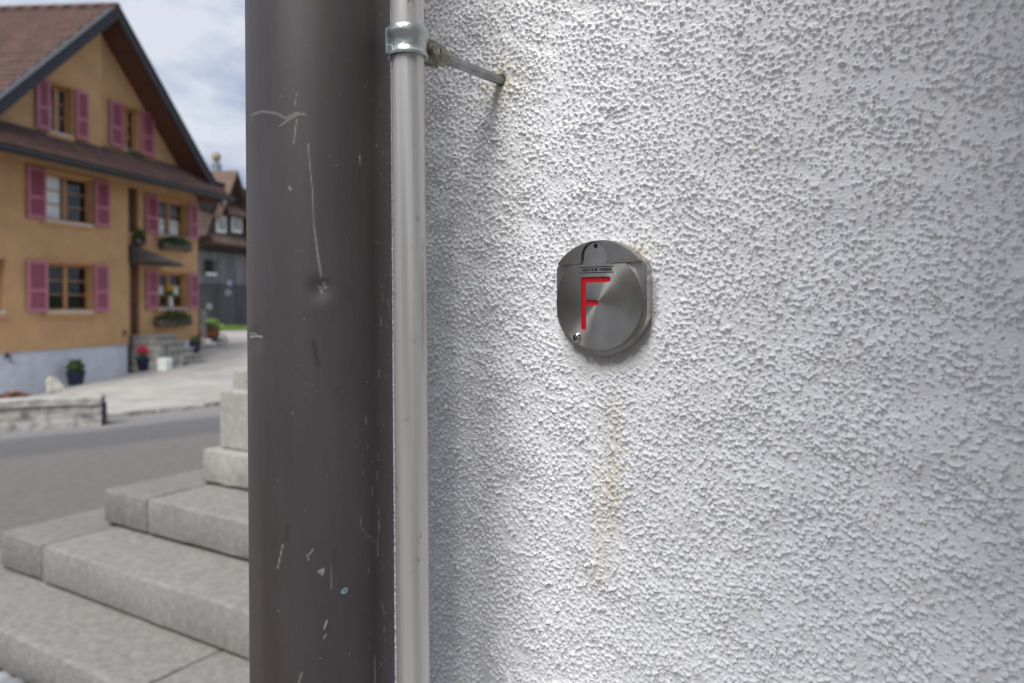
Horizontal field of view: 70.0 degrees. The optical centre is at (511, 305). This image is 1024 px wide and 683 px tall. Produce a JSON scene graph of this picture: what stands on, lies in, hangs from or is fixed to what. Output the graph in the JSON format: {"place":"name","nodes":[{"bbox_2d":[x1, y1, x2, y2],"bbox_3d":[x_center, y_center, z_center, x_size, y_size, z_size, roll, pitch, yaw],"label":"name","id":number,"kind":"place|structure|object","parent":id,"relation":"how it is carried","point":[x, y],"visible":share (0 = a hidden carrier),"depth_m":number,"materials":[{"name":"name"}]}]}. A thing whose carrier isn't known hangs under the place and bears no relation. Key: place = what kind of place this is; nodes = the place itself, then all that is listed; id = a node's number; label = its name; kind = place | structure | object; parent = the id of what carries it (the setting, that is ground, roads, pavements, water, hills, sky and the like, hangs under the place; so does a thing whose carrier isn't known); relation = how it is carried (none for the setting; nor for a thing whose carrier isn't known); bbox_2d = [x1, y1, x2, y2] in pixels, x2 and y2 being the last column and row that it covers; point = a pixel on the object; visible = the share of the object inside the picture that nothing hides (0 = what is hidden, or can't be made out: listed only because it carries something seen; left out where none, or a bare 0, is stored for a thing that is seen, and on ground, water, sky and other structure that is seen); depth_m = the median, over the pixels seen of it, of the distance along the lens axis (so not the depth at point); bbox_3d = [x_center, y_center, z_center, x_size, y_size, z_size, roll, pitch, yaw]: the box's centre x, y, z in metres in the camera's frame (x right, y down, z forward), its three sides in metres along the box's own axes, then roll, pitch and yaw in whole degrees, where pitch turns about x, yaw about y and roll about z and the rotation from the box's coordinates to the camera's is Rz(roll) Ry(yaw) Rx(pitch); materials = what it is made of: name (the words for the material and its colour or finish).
{"place":"outdoors","nodes":[
{"label":"outdoors","id":0,"kind":"place"},
{"bbox_2d":[0,405,219,549],"bbox_3d":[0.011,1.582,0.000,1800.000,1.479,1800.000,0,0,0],"label":"ground","id":1,"kind":"structure","parent":0,"point":[48,474],"depth_m":7.53,"materials":[{"name":"grey asphalt"}]},
{"bbox_2d":[0,670,26,682],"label":"cobblestone paving","id":2,"kind":"structure","parent":1,"relation":"on","point":[6,676],"depth_m":2.75,"materials":[{"name":"grey stone"}]},
{"bbox_2d":[0,394,106,432],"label":"stone trough","id":3,"kind":"object","parent":1,"relation":"on","point":[37,413],"visible":0.96,"depth_m":10.35,"materials":[{"name":"stone"}]},
{"bbox_2d":[0,391,30,397],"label":"planter bowl","id":4,"kind":"object","parent":3,"relation":"in","point":[14,394],"visible":0.55,"depth_m":15.08,"materials":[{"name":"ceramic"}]},
{"bbox_2d":[0,2,235,394],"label":"ochre house","id":5,"kind":"structure","parent":1,"relation":"on","point":[86,103],"depth_m":19.33,"materials":[{"name":"paint"}]},
{"bbox_2d":[49,84,72,137],"bbox_3d":[-11.446,-4.898,18.394,0.280,1.251,0.688,0,0,14],"label":"window","id":6,"kind":"structure","parent":5,"relation":"in","point":[55,89],"depth_m":18.43,"materials":[{"name":"brown wood"}]},
{"bbox_2d":[44,173,93,226],"bbox_3d":[-11.372,-2.685,18.634,0.280,1.234,1.491,0,0,14],"label":"window","id":7,"kind":"structure","parent":5,"relation":"in","point":[53,180],"depth_m":18.59,"materials":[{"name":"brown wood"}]},
{"bbox_2d":[46,263,93,312],"bbox_3d":[-11.337,-0.430,18.627,0.235,1.245,1.458,0,0,14],"label":"window","id":8,"kind":"structure","parent":5,"relation":"in","point":[64,309],"depth_m":18.67,"materials":[{"name":"brown wood"}]},
{"bbox_2d":[123,108,133,150],"bbox_3d":[-11.035,-5.036,21.002,0.235,1.266,0.595,0,0,14],"label":"window","id":9,"kind":"structure","parent":5,"relation":"in","point":[126,111],"depth_m":21.06,"materials":[{"name":"brown wood"}]},
{"bbox_2d":[128,188,134,232],"bbox_3d":[-11.045,-2.747,21.091,0.065,1.283,0.372,0,0,14],"label":"downspout","id":10,"kind":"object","parent":5,"relation":"in","point":[131,192],"depth_m":21.15,"materials":[{"name":"brown metal"}]},
{"bbox_2d":[130,264,136,334],"bbox_3d":[-10.992,-0.365,21.133,0.117,2.429,0.354,0,0,14],"label":"door","id":11,"kind":"structure","parent":5,"relation":"in","point":[133,331],"depth_m":21.16,"materials":[{"name":"brown wood"}]},
{"bbox_2d":[125,149,143,164],"bbox_3d":[-10.824,-4.259,20.924,0.373,0.512,0.737,0,0,14],"label":"flower box","id":12,"kind":"object","parent":5,"relation":"attached to","point":[134,153],"visible":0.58,"depth_m":20.85,"materials":[{"name":"green wood"}]},
{"bbox_2d":[132,229,146,245],"bbox_3d":[-10.772,-1.974,21.133,0.382,0.483,0.414,0,0,-24],"label":"potted plant","id":13,"kind":"object","parent":5,"relation":"attached to","point":[139,238],"visible":1,"depth_m":21.05,"materials":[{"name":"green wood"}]},
{"bbox_2d":[166,285,173,307],"bbox_3d":[-10.579,-0.300,22.613,0.212,0.747,0.403,0,0,14],"label":"flower vase","id":14,"kind":"object","parent":5,"relation":"on","point":[170,288],"visible":1,"depth_m":22.59,"materials":[{"name":"white ceramic"}]},
{"bbox_2d":[157,200,187,238],"bbox_3d":[-10.630,-2.671,22.662,0.280,1.130,1.337,0,0,14],"label":"window","id":15,"kind":"structure","parent":5,"relation":"in","point":[171,227],"depth_m":22.73,"materials":[{"name":"brown wood"}]},
{"bbox_2d":[157,273,187,309],"bbox_3d":[-10.620,-0.432,22.640,0.280,1.139,1.335,0,0,14],"label":"window","id":16,"kind":"structure","parent":5,"relation":"in","point":[167,282],"depth_m":22.66,"materials":[{"name":"brown wood"}]},
{"bbox_2d":[154,309,192,326],"bbox_3d":[-10.368,0.398,22.519,0.421,0.634,1.718,0,0,14],"label":"flower box","id":17,"kind":"object","parent":5,"relation":"attached to","point":[185,319],"visible":1,"depth_m":22.40,"materials":[{"name":"green wood"}]},
{"bbox_2d":[156,236,192,251],"bbox_3d":[-10.389,-1.934,22.564,0.372,0.484,1.646,0,0,14],"label":"flower box","id":18,"kind":"object","parent":5,"relation":"attached to","point":[173,243],"visible":1,"depth_m":22.47,"materials":[{"name":"green wood"}]},
{"bbox_2d":[0,369,249,682],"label":"stone steps","id":19,"kind":"object","parent":1,"relation":"on","point":[145,582],"visible":0.2,"depth_m":3.12,"materials":[{"name":"stone"}]},
{"bbox_2d":[107,401,219,417],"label":"kerb","id":20,"kind":"structure","parent":1,"relation":"on","point":[162,410],"depth_m":12.29,"materials":[{"name":"stone"}]},
{"bbox_2d":[245,0,394,682],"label":"metal post","id":21,"kind":"object","parent":1,"relation":"on","point":[319,335],"visible":0.99,"depth_m":0.57,"materials":[{"name":"black metal"}]},
{"bbox_2d":[390,0,1023,682],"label":"white house","id":22,"kind":"structure","parent":1,"relation":"on","point":[780,440],"depth_m":0.56,"materials":[{"name":"white paint"}]},
{"bbox_2d":[391,0,429,682],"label":"conduit","id":23,"kind":"object","parent":22,"relation":"attached to","point":[410,368],"visible":1,"depth_m":0.58,"materials":[{"name":"grey metal"}]},
{"bbox_2d":[385,22,505,85],"bbox_3d":[-0.052,-0.214,0.649,0.036,0.024,0.161,0,0,32],"label":"pipe clamp","id":24,"kind":"object","parent":22,"relation":"attached to","point":[407,37],"visible":0.92,"depth_m":0.59,"materials":[{"name":"metal"}]},
{"bbox_2d":[557,240,651,355],"bbox_3d":[0.077,-0.006,0.625,0.087,0.098,0.022,0,0,36],"label":"key safe","id":25,"kind":"object","parent":22,"relation":"attached to","point":[604,297],"visible":1,"depth_m":0.61,"materials":[{"name":"silver metal"}]},
{"bbox_2d":[0,0,245,187],"label":"sky","id":26,"kind":"structure","parent":0,"point":[196,48],"materials":[{"name":"white"}]},
{"bbox_2d":[28,330,246,412],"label":"forecourt","id":27,"kind":"structure","parent":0,"point":[209,378],"depth_m":17.52,"materials":[{"name":"concrete"}]},
{"bbox_2d":[45,377,64,392],"bbox_3d":[-10.714,1.849,17.143,0.120,0.412,0.386,-16,-8,29],"label":"leaning stone","id":28,"kind":"object","parent":27,"relation":"on","point":[53,384],"visible":0.94,"depth_m":17.06,"materials":[{"name":"beige stone"}]},
{"bbox_2d":[64,358,85,385],"bbox_3d":[-10.953,1.664,18.329,0.473,0.679,0.472,0,0,0],"label":"flower pot","id":29,"kind":"object","parent":27,"relation":"on","point":[75,373],"visible":1,"depth_m":18.20,"materials":[{"name":"blue ceramic"}]},
{"bbox_2d":[136,346,149,370],"bbox_3d":[-10.443,1.472,20.790,0.480,0.739,0.480,0,0,0],"label":"flower pot","id":30,"kind":"object","parent":27,"relation":"on","point":[143,363],"visible":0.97,"depth_m":20.64,"materials":[{"name":"blue ceramic"}]},
{"bbox_2d":[129,334,203,370],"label":"entrance steps","id":31,"kind":"structure","parent":27,"relation":"on","point":[168,346],"depth_m":20.84,"materials":[{"name":"stone"}]},
{"bbox_2d":[188,335,201,352],"bbox_3d":[-9.493,1.153,21.903,0.388,0.530,0.375,0,0,0],"label":"flower pot","id":32,"kind":"object","parent":31,"relation":"on","point":[195,342],"visible":1,"depth_m":21.80,"materials":[{"name":"blue ceramic"}]},
{"bbox_2d":[200,310,206,347],"bbox_3d":[-10.643,0.810,25.194,0.390,1.287,0.050,0,0,44],"label":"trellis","id":33,"kind":"object","parent":27,"relation":"on","point":[203,324],"visible":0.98,"depth_m":25.18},
{"bbox_2d":[198,320,227,344],"bbox_3d":[-10.804,0.974,25.740,1.475,0.920,0.684,0,0,-20],"label":"wheelbarrow","id":34,"kind":"object","parent":27,"relation":"on","point":[212,331],"visible":0.83,"depth_m":25.65,"materials":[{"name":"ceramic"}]},
{"bbox_2d":[206,318,222,341],"bbox_3d":[-11.585,0.942,28.131,0.860,0.910,0.817,0,0,0],"label":"flower pot","id":35,"kind":"object","parent":27,"relation":"on","point":[216,323],"visible":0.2,"depth_m":28.10,"materials":[{"name":"ceramic"}]},
{"bbox_2d":[197,152,246,326],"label":"timber barn","id":36,"kind":"structure","parent":27,"relation":"on","point":[222,252],"depth_m":35.92,"materials":[{"name":"grey wood"}]},
{"bbox_2d":[205,259,216,275],"bbox_3d":[-14.530,-1.827,35.223,0.148,0.766,0.801,0,0,14],"label":"window","id":37,"kind":"structure","parent":36,"relation":"in","point":[208,263],"depth_m":35.20,"materials":[{"name":"black glass"}]},
{"bbox_2d":[216,216,225,232],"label":"window","id":38,"kind":"structure","parent":36,"relation":"in","point":[220,223],"depth_m":35.23,"materials":[{"name":"white glass"}]},
{"bbox_2d":[231,217,241,232],"bbox_3d":[-13.731,-4.038,36.430,0.052,0.817,0.823,0,0,14],"label":"window","id":39,"kind":"structure","parent":36,"relation":"in","point":[236,223],"depth_m":36.39,"materials":[{"name":"white glass"}]},
{"bbox_2d":[198,324,246,330],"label":"grass","id":40,"kind":"structure","parent":27,"relation":"on","point":[230,327],"depth_m":36.22,"materials":[{"name":"green plant"}]},
{"bbox_2d":[157,358,171,370],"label":"stone block","id":41,"kind":"structure","parent":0,"point":[164,364],"depth_m":20.37,"materials":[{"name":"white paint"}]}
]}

